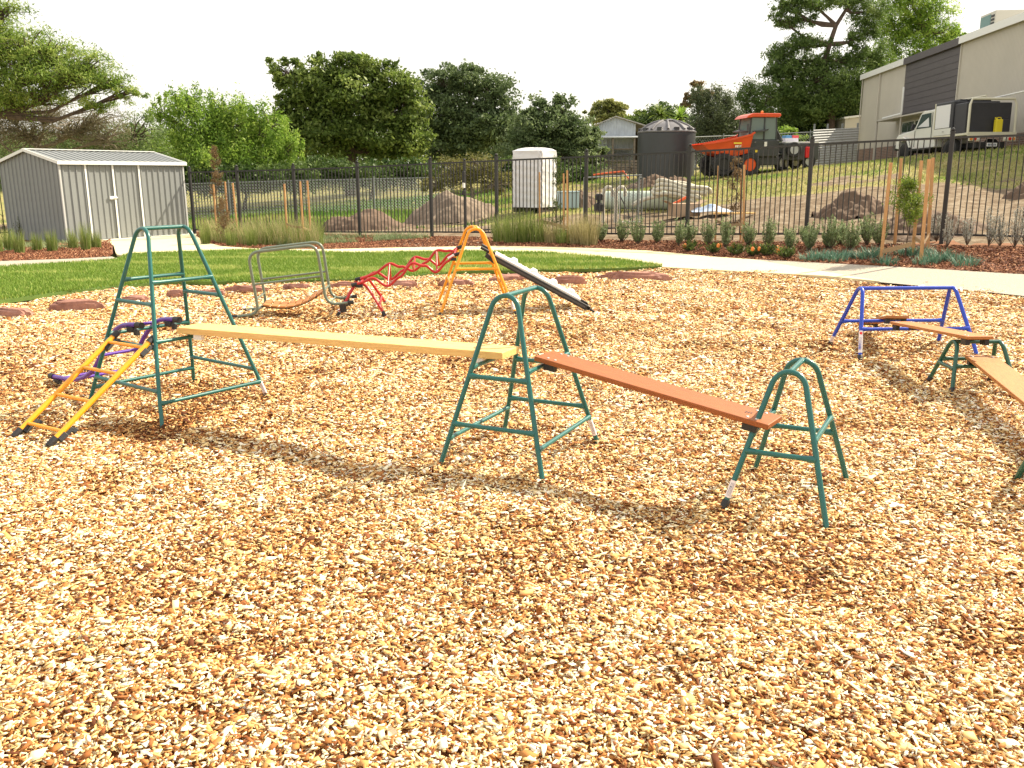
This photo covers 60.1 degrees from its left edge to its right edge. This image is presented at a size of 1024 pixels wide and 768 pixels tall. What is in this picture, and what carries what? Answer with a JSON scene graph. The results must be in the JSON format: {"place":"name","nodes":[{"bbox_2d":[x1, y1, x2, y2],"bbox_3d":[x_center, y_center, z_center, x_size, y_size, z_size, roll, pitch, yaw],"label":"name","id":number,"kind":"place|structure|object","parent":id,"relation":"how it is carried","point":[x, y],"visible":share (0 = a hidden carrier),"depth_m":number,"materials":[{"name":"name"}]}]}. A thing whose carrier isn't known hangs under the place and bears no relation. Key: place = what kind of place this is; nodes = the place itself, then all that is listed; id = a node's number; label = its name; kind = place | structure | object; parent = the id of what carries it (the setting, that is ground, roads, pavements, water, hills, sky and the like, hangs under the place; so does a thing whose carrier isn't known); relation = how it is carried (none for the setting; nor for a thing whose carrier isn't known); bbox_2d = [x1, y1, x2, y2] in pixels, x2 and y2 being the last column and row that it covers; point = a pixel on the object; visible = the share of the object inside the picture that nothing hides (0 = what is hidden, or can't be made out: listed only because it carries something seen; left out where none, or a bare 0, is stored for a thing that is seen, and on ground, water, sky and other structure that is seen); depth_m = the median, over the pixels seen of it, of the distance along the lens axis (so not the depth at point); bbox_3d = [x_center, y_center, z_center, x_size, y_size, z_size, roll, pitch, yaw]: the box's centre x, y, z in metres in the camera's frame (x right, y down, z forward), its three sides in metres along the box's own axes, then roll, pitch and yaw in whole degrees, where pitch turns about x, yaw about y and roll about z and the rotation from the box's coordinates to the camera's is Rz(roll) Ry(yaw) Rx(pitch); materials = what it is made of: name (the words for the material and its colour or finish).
{"place":"outdoors","nodes":[
{"label":"outdoors","id":0,"kind":"place"},
{"bbox_2d":[196,212,334,244],"bbox_3d":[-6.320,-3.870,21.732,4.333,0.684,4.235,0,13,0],"label":"tall grass","id":1,"kind":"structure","parent":0,"point":[276,231],"depth_m":20.58,"materials":[{"name":"plant"}]},
{"bbox_2d":[0,248,661,303],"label":"lawn","id":2,"kind":"structure","parent":0,"point":[48,295],"depth_m":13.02,"materials":[{"name":"plant"}]},
{"bbox_2d":[0,240,1023,767],"bbox_3d":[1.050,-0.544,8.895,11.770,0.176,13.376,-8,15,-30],"label":"wood chips","id":3,"kind":"object","parent":0,"point":[722,293],"visible":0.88,"depth_m":3.80,"materials":[{"name":"wood"}]},
{"bbox_2d":[0,307,33,318],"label":"rock","id":4,"kind":"object","parent":3,"relation":"on","point":[9,312],"visible":0.61,"depth_m":9.96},
{"bbox_2d":[0,256,114,265],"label":"gravel strip","id":5,"kind":"object","parent":3,"relation":"on","point":[47,261],"visible":0.38,"depth_m":16.59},
{"bbox_2d":[48,299,105,311],"bbox_3d":[-5.161,-0.912,10.533,0.650,0.204,0.219,-3,13,-10],"label":"rock","id":6,"kind":"object","parent":3,"relation":"on","point":[69,304],"visible":0.58,"depth_m":10.44,"materials":[{"name":"stone"}]},
{"bbox_2d":[11,330,153,446],"bbox_3d":[-2.622,0.007,5.449,0.448,0.540,0.829,7,15,29],"label":"ladder","id":7,"kind":"object","parent":3,"relation":"on","point":[62,434],"visible":0.98,"depth_m":5.41,"materials":[{"name":"metal"}]},
{"bbox_2d":[88,224,268,427],"bbox_3d":[-2.303,-0.452,5.981,0.909,1.222,0.850,9,16,36],"label":"climbing trestle","id":8,"kind":"object","parent":3,"relation":"on","point":[157,374],"visible":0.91,"depth_m":5.92,"materials":[{"name":"teal paint"}]},
{"bbox_2d":[47,316,182,383],"bbox_3d":[-2.909,-0.240,6.425,1.362,0.586,0.330,9,16,36],"label":"curved ladder","id":9,"kind":"object","parent":8,"relation":"attached to","point":[131,327],"visible":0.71,"depth_m":6.27,"materials":[{"name":"metal"}]},
{"bbox_2d":[232,241,356,318],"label":"arch bridge","id":10,"kind":"structure","parent":3,"relation":"on","point":[267,303],"depth_m":9.79,"materials":[{"name":"grey paint"}]},
{"bbox_2d":[336,278,387,316],"bbox_3d":[-1.738,-1.026,10.274,0.567,0.378,0.901,-2,13,-6],"label":"trestle","id":11,"kind":"object","parent":3,"relation":"on","point":[373,297],"visible":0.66,"depth_m":9.92,"materials":[{"name":"red paint"}]},
{"bbox_2d":[351,245,461,287],"bbox_3d":[-1.202,-1.353,10.126,1.273,0.423,0.604,-1,13,-3],"label":"wavy ladder","id":12,"kind":"object","parent":11,"relation":"attached to","point":[437,263],"visible":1,"depth_m":10.11,"materials":[{"name":"metal"}]},
{"bbox_2d":[436,225,515,314],"bbox_3d":[-0.430,-1.324,10.198,0.905,0.978,0.976,-2,13,-6],"label":"climbing trestle","id":13,"kind":"object","parent":3,"relation":"on","point":[499,277],"visible":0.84,"depth_m":9.87,"materials":[{"name":"yellow paint"}]},
{"bbox_2d":[480,244,594,312],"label":"climbing ramp","id":14,"kind":"structure","parent":13,"relation":"attached to","point":[550,285],"depth_m":10.03,"materials":[{"name":"black plastic"}]},
{"bbox_2d":[437,285,598,483],"bbox_3d":[0.053,-0.055,4.859,0.634,0.936,0.806,6,15,25],"label":"climbing trestle","id":15,"kind":"object","parent":3,"relation":"on","point":[512,379],"visible":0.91,"depth_m":4.69,"materials":[{"name":"teal paint"}]},
{"bbox_2d":[177,323,518,362],"bbox_3d":[-1.067,-0.251,5.309,2.368,0.075,0.205,5,14,26],"label":"balance plank","id":16,"kind":"object","parent":15,"relation":"on","point":[199,331],"visible":0.91,"depth_m":5.18,"materials":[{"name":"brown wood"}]},
{"bbox_2d":[551,275,586,284],"bbox_3d":[0.798,-1.444,12.664,0.564,0.227,0.120,-2,13,-7],"label":"rock","id":17,"kind":"object","parent":3,"relation":"on","point":[570,279],"visible":0.48,"depth_m":12.62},
{"bbox_2d":[602,271,671,281],"bbox_3d":[1.863,-1.578,13.213,1.053,0.218,0.263,-1,13,-2],"label":"rock","id":18,"kind":"object","parent":3,"relation":"on","point":[619,275],"visible":0.52,"depth_m":13.11,"materials":[{"name":"stone"}]},
{"bbox_2d":[720,357,848,528],"bbox_3d":[1.335,0.226,4.224,0.493,0.666,0.698,7,15,27],"label":"climbing trestle","id":19,"kind":"object","parent":3,"relation":"on","point":[792,366],"visible":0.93,"depth_m":4.08,"materials":[{"name":"teal paint"}]},
{"bbox_2d":[534,351,781,432],"bbox_3d":[0.690,0.028,4.412,1.282,0.066,0.190,18,21,32],"label":"balance plank","id":20,"kind":"object","parent":19,"relation":"on","point":[552,361],"visible":0.99,"depth_m":4.34,"materials":[{"name":"red wood"}]},
{"bbox_2d":[827,286,979,361],"bbox_3d":[3.387,-0.548,7.648,1.041,0.596,0.741,-1,13,-1],"label":"blue trestle","id":21,"kind":"object","parent":3,"relation":"on","point":[862,320],"visible":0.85,"depth_m":7.57,"materials":[{"name":"paint"}]},
{"bbox_2d":[926,339,1011,394],"bbox_3d":[3.331,-0.137,6.374,0.493,0.372,0.438,0,13,2],"label":"trestle","id":22,"kind":"object","parent":3,"relation":"on","point":[955,358],"visible":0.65,"depth_m":6.32,"materials":[{"name":"green paint"}]},
{"bbox_2d":[890,321,993,344],"bbox_3d":[3.242,-0.395,6.748,0.185,0.073,1.280,0,9,0],"label":"balance plank","id":23,"kind":"object","parent":22,"relation":"on","point":[966,337],"visible":1,"depth_m":6.53,"materials":[{"name":"orange wood"}]},
{"bbox_2d":[965,355,1023,405],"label":"balance plank","id":24,"kind":"object","parent":22,"relation":"on","point":[1008,379],"visible":1,"depth_m":5.76,"materials":[{"name":"beige wood"}]},
{"bbox_2d":[0,146,1023,257],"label":"ground","id":25,"kind":"structure","parent":0,"point":[960,240],"depth_m":23.94,"materials":[{"name":"soil"}]},
{"bbox_2d":[0,102,145,154],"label":"twiggy tree","id":26,"kind":"object","parent":25,"relation":"on","point":[91,123],"visible":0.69,"depth_m":32.06,"materials":[{"name":"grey plant"}]},
{"bbox_2d":[0,0,151,124],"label":"wattle tree","id":27,"kind":"object","parent":25,"relation":"on","point":[48,69],"visible":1,"depth_m":29.15,"materials":[{"name":"green plant"}]},
{"bbox_2d":[0,108,177,157],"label":"dark bush","id":28,"kind":"object","parent":25,"relation":"on","point":[147,119],"visible":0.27,"depth_m":34.55,"materials":[{"name":"green plant"}]},
{"bbox_2d":[100,234,196,256],"bbox_3d":[-8.840,-3.338,21.028,2.537,0.062,7.324,-5,14,-19],"label":"concrete pad","id":29,"kind":"object","parent":25,"relation":"on","point":[158,243],"visible":0.52,"depth_m":20.41,"materials":[{"name":"concrete"}]},
{"bbox_2d":[0,148,188,240],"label":"garden shed","id":30,"kind":"structure","parent":29,"relation":"on","point":[109,194],"depth_m":21.99,"materials":[{"name":"grey metal"}]},
{"bbox_2d":[86,165,117,238],"bbox_3d":[-10.104,-4.521,21.888,0.066,1.830,0.762,8,15,31],"label":"door","id":31,"kind":"structure","parent":30,"relation":"in","point":[99,177],"depth_m":21.88,"materials":[{"name":"grey metal"}]},
{"bbox_2d":[113,165,143,237],"bbox_3d":[-9.754,-4.661,22.476,0.018,1.830,0.699,8,15,31],"label":"door","id":32,"kind":"structure","parent":30,"relation":"in","point":[125,176],"depth_m":22.48,"materials":[{"name":"grey metal"}]},
{"bbox_2d":[138,80,305,209],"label":"bright shrub tree","id":33,"kind":"object","parent":25,"relation":"on","point":[261,142],"visible":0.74,"depth_m":43.58,"materials":[{"name":"green plant"}]},
{"bbox_2d":[181,157,324,210],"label":"understorey","id":34,"kind":"object","parent":25,"relation":"on","point":[242,167],"visible":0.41,"depth_m":42.28,"materials":[{"name":"green plant"}]},
{"bbox_2d":[187,157,433,235],"bbox_3d":[-5.348,-4.781,22.865,7.286,2.031,0.092,5,14,20],"label":"picket fence","id":35,"kind":"object","parent":25,"relation":"on","point":[356,167],"visible":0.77,"depth_m":22.61,"materials":[{"name":"metal"}]},
{"bbox_2d":[185,176,452,217],"bbox_3d":[-11.838,-8.043,38.979,18.473,2.220,0.256,-1,13,-2],"label":"chain link fence","id":36,"kind":"object","parent":25,"relation":"on","point":[374,186],"visible":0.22,"depth_m":38.99,"materials":[{"name":"metal"}]},
{"bbox_2d":[264,50,438,195],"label":"broad tree","id":37,"kind":"object","parent":25,"relation":"on","point":[331,100],"visible":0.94,"depth_m":50.71,"materials":[{"name":"green plant"}]},
{"bbox_2d":[320,209,415,230],"bbox_3d":[-4.403,-4.898,26.579,3.039,0.727,2.431,0,13,0],"label":"dirt mound","id":38,"kind":"object","parent":25,"relation":"on","point":[365,220],"visible":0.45,"depth_m":25.98,"materials":[{"name":"soil"}]},
{"bbox_2d":[296,153,442,199],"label":"understorey","id":39,"kind":"object","parent":25,"relation":"on","point":[329,163],"visible":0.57,"depth_m":45.08,"materials":[{"name":"green plant"}]},
{"bbox_2d":[0,119,818,190],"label":"distant bushland","id":40,"kind":"structure","parent":25,"relation":"on","point":[492,153],"depth_m":110.97,"materials":[{"name":"green plant"}]},
{"bbox_2d":[403,190,494,225],"bbox_3d":[-1.997,-5.428,27.484,3.078,1.174,2.463,0,13,0],"label":"dirt mound","id":41,"kind":"object","parent":25,"relation":"on","point":[443,196],"visible":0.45,"depth_m":26.84,"materials":[{"name":"soil"}]},
{"bbox_2d":[419,148,511,201],"bbox_3d":[-1.738,-8.283,36.060,4.240,2.584,2.206,0,13,0],"label":"tangled shrub","id":42,"kind":"object","parent":25,"relation":"on","point":[450,159],"visible":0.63,"depth_m":35.87,"materials":[{"name":"green plant"}]},
{"bbox_2d":[416,58,529,180],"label":"round tree","id":43,"kind":"object","parent":25,"relation":"on","point":[481,123],"visible":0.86,"depth_m":56.57,"materials":[{"name":"green plant"}]},
{"bbox_2d":[512,147,556,212],"bbox_3d":[0.676,-6.073,26.309,1.031,1.875,0.981,8,16,32],"label":"portable toilet","id":44,"kind":"object","parent":25,"relation":"on","point":[530,152],"visible":0.77,"depth_m":25.94,"materials":[{"name":"white"}]},
{"bbox_2d":[489,155,609,187],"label":"understorey","id":45,"kind":"object","parent":25,"relation":"on","point":[570,170],"visible":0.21,"depth_m":44.18,"materials":[{"name":"green plant"}]},
{"bbox_2d":[489,90,611,172],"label":"tree","id":46,"kind":"object","parent":25,"relation":"on","point":[562,134],"visible":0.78,"depth_m":47.52,"materials":[{"name":"green plant"}]},
{"bbox_2d":[582,98,628,124],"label":"distant gum","id":47,"kind":"object","parent":25,"relation":"on","point":[610,108],"visible":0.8,"depth_m":83.74,"materials":[{"name":"green plant"}]},
{"bbox_2d":[188,144,1023,229],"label":"field grass","id":48,"kind":"structure","parent":25,"relation":"on","point":[877,162],"depth_m":32.45,"materials":[{"name":"plant"}]},
{"bbox_2d":[631,178,712,206],"bbox_3d":[4.590,-5.497,25.380,2.353,0.809,0.734,0,13,0],"label":"hose coil","id":49,"kind":"object","parent":48,"relation":"on","point":[679,190],"visible":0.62,"depth_m":25.16,"materials":[{"name":"plastic"}]},
{"bbox_2d":[583,171,642,223],"bbox_3d":[2.743,-5.036,23.854,1.603,1.402,0.796,0,13,2],"label":"pipe cage","id":50,"kind":"object","parent":25,"relation":"on","point":[614,196],"visible":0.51,"depth_m":23.67,"materials":[{"name":"metal"}]},
{"bbox_2d":[591,116,644,166],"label":"tin shed","id":51,"kind":"structure","parent":25,"relation":"on","point":[620,136],"depth_m":52.01,"materials":[{"name":"metal"}]},
{"bbox_2d":[212,235,1023,273],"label":"mulch border","id":52,"kind":"object","parent":25,"relation":"on","point":[1005,261],"visible":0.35,"depth_m":14.55,"materials":[{"name":"wood"}]},
{"bbox_2d":[432,159,466,235],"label":"gate","id":53,"kind":"structure","parent":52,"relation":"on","point":[463,192],"depth_m":21.24,"materials":[{"name":"black metal"}]},
{"bbox_2d":[484,211,516,241],"bbox_3d":[-0.224,-3.502,19.599,0.891,0.725,0.914,0,13,0],"label":"rush tuft","id":54,"kind":"object","parent":52,"relation":"on","point":[497,235],"visible":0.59,"depth_m":19.52,"materials":[{"name":"plant"}]},
{"bbox_2d":[494,216,527,242],"bbox_3d":[0.021,-3.383,19.256,0.883,0.644,0.831,0,13,0],"label":"rush tuft","id":55,"kind":"object","parent":52,"relation":"on","point":[513,237],"visible":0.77,"depth_m":19.19,"materials":[{"name":"plant"}]},
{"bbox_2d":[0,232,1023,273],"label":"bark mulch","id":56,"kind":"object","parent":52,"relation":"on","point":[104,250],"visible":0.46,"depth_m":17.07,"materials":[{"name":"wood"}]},
{"bbox_2d":[208,145,232,223],"bbox_3d":[-7.547,-4.984,22.830,0.555,2.351,0.697,-4,14,-17],"label":"sapling","id":57,"kind":"object","parent":56,"relation":"on","point":[214,156],"visible":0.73,"depth_m":22.66,"materials":[{"name":"brown plant"}]},
{"bbox_2d":[211,197,236,242],"bbox_3d":[-6.742,-3.811,20.566,0.589,1.101,0.451,0,13,0],"label":"sapling","id":58,"kind":"object","parent":56,"relation":"on","point":[220,199],"visible":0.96,"depth_m":20.52,"materials":[{"name":"brown plant"}]},
{"bbox_2d":[274,230,430,244],"bbox_3d":[-4.057,-3.683,21.810,3.819,0.260,2.863,-5,14,-21],"label":"ground cover","id":59,"kind":"object","parent":56,"relation":"on","point":[387,236],"visible":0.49,"depth_m":21.32,"materials":[{"name":"plant"}]},
{"bbox_2d":[506,207,542,242],"bbox_3d":[0.245,-3.473,19.272,0.888,0.790,0.908,10,17,38],"label":"rush tuft","id":60,"kind":"object","parent":56,"relation":"on","point":[523,235],"visible":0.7,"depth_m":19.16,"materials":[{"name":"plant"}]},
{"bbox_2d":[573,211,607,245],"bbox_3d":[1.580,-3.233,18.187,0.867,0.772,0.907,-9,16,-32],"label":"rush tuft","id":61,"kind":"object","parent":56,"relation":"on","point":[590,236],"visible":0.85,"depth_m":18.09,"materials":[{"name":"green plant"}]},
{"bbox_2d":[760,216,779,247],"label":"grey green shrub","id":62,"kind":"object","parent":56,"relation":"on","point":[769,237],"visible":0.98,"depth_m":16.21,"materials":[{"name":"green plant"}]},
{"bbox_2d":[820,214,843,248],"bbox_3d":[5.603,-2.663,15.532,0.383,0.651,0.282,10,17,38],"label":"grey green shrub","id":63,"kind":"object","parent":56,"relation":"on","point":[829,241],"visible":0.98,"depth_m":15.49,"materials":[{"name":"green plant"}]},
{"bbox_2d":[882,173,933,256],"bbox_3d":[6.337,-2.684,14.111,0.816,1.344,0.628,0,13,0],"label":"sapling","id":64,"kind":"object","parent":56,"relation":"on","point":[913,200],"visible":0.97,"depth_m":14.05,"materials":[{"name":"green plant"}]},
{"bbox_2d":[525,216,553,242],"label":"rush tuft","id":65,"kind":"object","parent":52,"relation":"on","point":[538,236],"visible":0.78,"depth_m":19.04,"materials":[{"name":"plant"}]},
{"bbox_2d":[546,155,565,230],"bbox_3d":[0.999,-4.086,19.395,0.424,1.839,0.572,11,17,40],"label":"sapling","id":66,"kind":"object","parent":52,"relation":"on","point":[558,180],"visible":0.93,"depth_m":19.32,"materials":[{"name":"green plant"}]},
{"bbox_2d":[565,211,594,244],"bbox_3d":[1.376,-3.247,18.395,0.819,0.702,0.785,-5,14,-18],"label":"rush tuft","id":67,"kind":"object","parent":52,"relation":"on","point":[573,238],"visible":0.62,"depth_m":18.36,"materials":[{"name":"green plant"}]},
{"bbox_2d":[628,216,646,243],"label":"grey green shrub","id":68,"kind":"object","parent":52,"relation":"on","point":[637,235],"visible":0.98,"depth_m":17.85,"materials":[{"name":"green plant"}]},
{"bbox_2d":[720,217,735,246],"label":"grey green shrub","id":69,"kind":"object","parent":52,"relation":"on","point":[726,238],"visible":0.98,"depth_m":16.53,"materials":[{"name":"green plant"}]},
{"bbox_2d":[801,221,819,250],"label":"grey green shrub","id":70,"kind":"object","parent":52,"relation":"on","point":[811,242],"visible":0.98,"depth_m":15.52,"materials":[{"name":"green plant"}]},
{"bbox_2d":[839,219,863,249],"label":"grey green shrub","id":71,"kind":"object","parent":52,"relation":"on","point":[852,239],"visible":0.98,"depth_m":15.27,"materials":[{"name":"green plant"}]},
{"bbox_2d":[858,212,876,244],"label":"grey green shrub","id":72,"kind":"object","parent":52,"relation":"on","point":[866,236],"visible":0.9,"depth_m":15.58,"materials":[{"name":"green plant"}]},
{"bbox_2d":[919,159,930,260],"bbox_3d":[6.364,-2.631,13.633,0.078,1.620,0.062,0,13,0],"label":"timber stake","id":73,"kind":"object","parent":52,"relation":"on","point":[925,206],"visible":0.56,"depth_m":13.60,"materials":[{"name":"wood"}]},
{"bbox_2d":[926,158,934,247],"bbox_3d":[6.963,-2.971,14.722,0.129,1.548,0.050,-4,14,-14],"label":"timber stake","id":74,"kind":"object","parent":52,"relation":"on","point":[930,196],"visible":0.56,"depth_m":14.69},
{"bbox_2d":[1005,206,1023,246],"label":"silver shrub","id":75,"kind":"object","parent":52,"relation":"on","point":[1016,230],"visible":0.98,"depth_m":14.50,"materials":[{"name":"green plant"}]},
{"bbox_2d":[601,191,696,209],"bbox_3d":[3.962,-5.418,26.071,2.904,0.600,0.600,2,13,10],"label":"pipe","id":76,"kind":"object","parent":25,"relation":"on","point":[647,202],"visible":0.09,"depth_m":25.90,"materials":[{"name":"plastic"}]},
{"bbox_2d":[630,99,695,125],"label":"dark tree","id":77,"kind":"object","parent":25,"relation":"on","point":[669,108],"visible":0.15,"depth_m":70.55,"materials":[{"name":"green plant"}]},
{"bbox_2d":[637,119,696,179],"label":"water tank","id":78,"kind":"object","parent":25,"relation":"on","point":[669,135],"visible":0.79,"depth_m":40.52,"materials":[{"name":"plastic"}]},
{"bbox_2d":[662,196,706,216],"bbox_3d":[4.620,-4.777,23.742,1.099,0.527,0.509,-2,13,-8],"label":"cardboard box","id":79,"kind":"object","parent":25,"relation":"on","point":[679,208],"visible":0.66,"depth_m":23.53,"materials":[{"name":"brown cardboard"}]},
{"bbox_2d":[683,81,745,169],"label":"conifer","id":80,"kind":"object","parent":25,"relation":"on","point":[716,109],"visible":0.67,"depth_m":52.27,"materials":[{"name":"green plant"}]},
{"bbox_2d":[723,145,743,239],"bbox_3d":[4.318,-3.752,17.383,0.486,1.843,0.543,-5,14,-18],"label":"sapling","id":81,"kind":"object","parent":25,"relation":"on","point":[735,171],"visible":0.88,"depth_m":17.35,"materials":[{"name":"green plant"}]},
{"bbox_2d":[692,111,780,176],"bbox_3d":[9.769,-10.485,38.595,3.604,2.781,1.980,-2,13,-8],"label":"site dumper","id":82,"kind":"object","parent":25,"relation":"on","point":[751,122],"visible":0.69,"depth_m":37.97,"materials":[{"name":"orange metal"}]},
{"bbox_2d":[750,118,775,138],"bbox_3d":[10.797,-10.980,38.007,1.150,0.900,0.010,-2,13,-8],"label":"side window","id":83,"kind":"structure","parent":82,"relation":"in","point":[757,123],"depth_m":38.00,"materials":[{"name":"clear glass"}]},
{"bbox_2d":[494,128,1023,243],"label":"picket fence","id":84,"kind":"object","parent":25,"relation":"on","point":[952,138],"visible":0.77,"depth_m":17.07,"materials":[{"name":"metal"}]},
{"bbox_2d":[466,160,493,232],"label":"gate","id":85,"kind":"structure","parent":84,"relation":"attached to","point":[484,161],"depth_m":20.76,"materials":[{"name":"metal"}]},
{"bbox_2d":[731,72,792,132],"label":"screen tree","id":86,"kind":"object","parent":25,"relation":"on","point":[751,98],"visible":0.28,"depth_m":56.91,"materials":[{"name":"green plant"}]},
{"bbox_2d":[779,142,818,167],"bbox_3d":[12.665,-10.239,39.618,1.620,1.150,1.850,-2,13,-6],"label":"tool trailer","id":87,"kind":"object","parent":25,"relation":"on","point":[806,154],"visible":0.51,"depth_m":38.92,"materials":[{"name":"black"}]},
{"bbox_2d":[763,96,860,141],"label":"screen tree","id":88,"kind":"object","parent":25,"relation":"on","point":[806,128],"visible":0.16,"depth_m":59.68,"materials":[{"name":"green plant"}]},
{"bbox_2d":[755,0,903,129],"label":"gum tree","id":89,"kind":"object","parent":25,"relation":"on","point":[823,90],"visible":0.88,"depth_m":57.13,"materials":[{"name":"green plant"}]},
{"bbox_2d":[813,123,858,164],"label":"corrugated fence","id":90,"kind":"object","parent":25,"relation":"on","point":[828,135],"visible":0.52,"depth_m":46.94,"materials":[{"name":"metal"}]},
{"bbox_2d":[835,115,860,140],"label":"building annex","id":91,"kind":"object","parent":25,"relation":"on","point":[850,121],"visible":0.21,"depth_m":57.70,"materials":[{"name":"white"}]},
{"bbox_2d":[811,190,894,220],"bbox_3d":[7.637,-3.980,19.824,1.798,0.748,1.438,0,13,0],"label":"dirt mound","id":92,"kind":"object","parent":25,"relation":"on","point":[856,206],"visible":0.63,"depth_m":19.47,"materials":[{"name":"soil"}]},
{"bbox_2d":[880,163,892,256],"bbox_3d":[5.958,-2.717,14.100,0.055,1.581,0.062,0,13,0],"label":"timber stake","id":93,"kind":"object","parent":25,"relation":"on","point":[886,206],"visible":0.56,"depth_m":14.06,"materials":[{"name":"wood"}]},
{"bbox_2d":[861,0,964,72],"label":"gum tree","id":94,"kind":"object","parent":25,"relation":"on","point":[918,22],"visible":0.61,"depth_m":74.47,"materials":[{"name":"green plant"}]},
{"bbox_2d":[858,209,992,241],"bbox_3d":[7.868,-2.990,16.770,2.492,0.638,1.994,0,13,0],"label":"dirt mound","id":95,"kind":"object","parent":25,"relation":"on","point":[901,238],"visible":0.41,"depth_m":16.33,"materials":[{"name":"soil"}]},
{"bbox_2d":[857,12,1023,160],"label":"building","id":96,"kind":"structure","parent":25,"relation":"on","point":[900,97],"depth_m":40.77,"materials":[{"name":"beige metal"}]},
{"bbox_2d":[980,9,1023,28],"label":"air conditioner","id":97,"kind":"object","parent":96,"relation":"on","point":[993,17],"visible":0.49,"depth_m":37.95,"materials":[{"name":"grey"}]},
{"bbox_2d":[894,91,1023,156],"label":"utility truck","id":98,"kind":"object","parent":25,"relation":"on","point":[974,116],"visible":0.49,"depth_m":32.16,"materials":[{"name":"grey"}]},
{"bbox_2d":[0,0,1023,168],"label":"sky","id":99,"kind":"structure","parent":0,"point":[636,53],"materials":[{"name":"white"}]},
{"bbox_2d":[197,237,879,283],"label":"concrete path","id":100,"kind":"structure","parent":0,"point":[666,260],"depth_m":15.52,"materials":[{"name":"concrete"}]},
{"bbox_2d":[753,259,1023,295],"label":"concrete path","id":101,"kind":"structure","parent":0,"point":[1010,283],"depth_m":12.59,"materials":[{"name":"concrete"}]},
{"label":"mulch bed","id":102,"kind":"structure","parent":0,"visible":0},
{"bbox_2d":[76,221,90,249],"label":"rush tuft","id":103,"kind":"object","parent":102,"relation":"on","point":[85,242],"visible":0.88,"depth_m":18.88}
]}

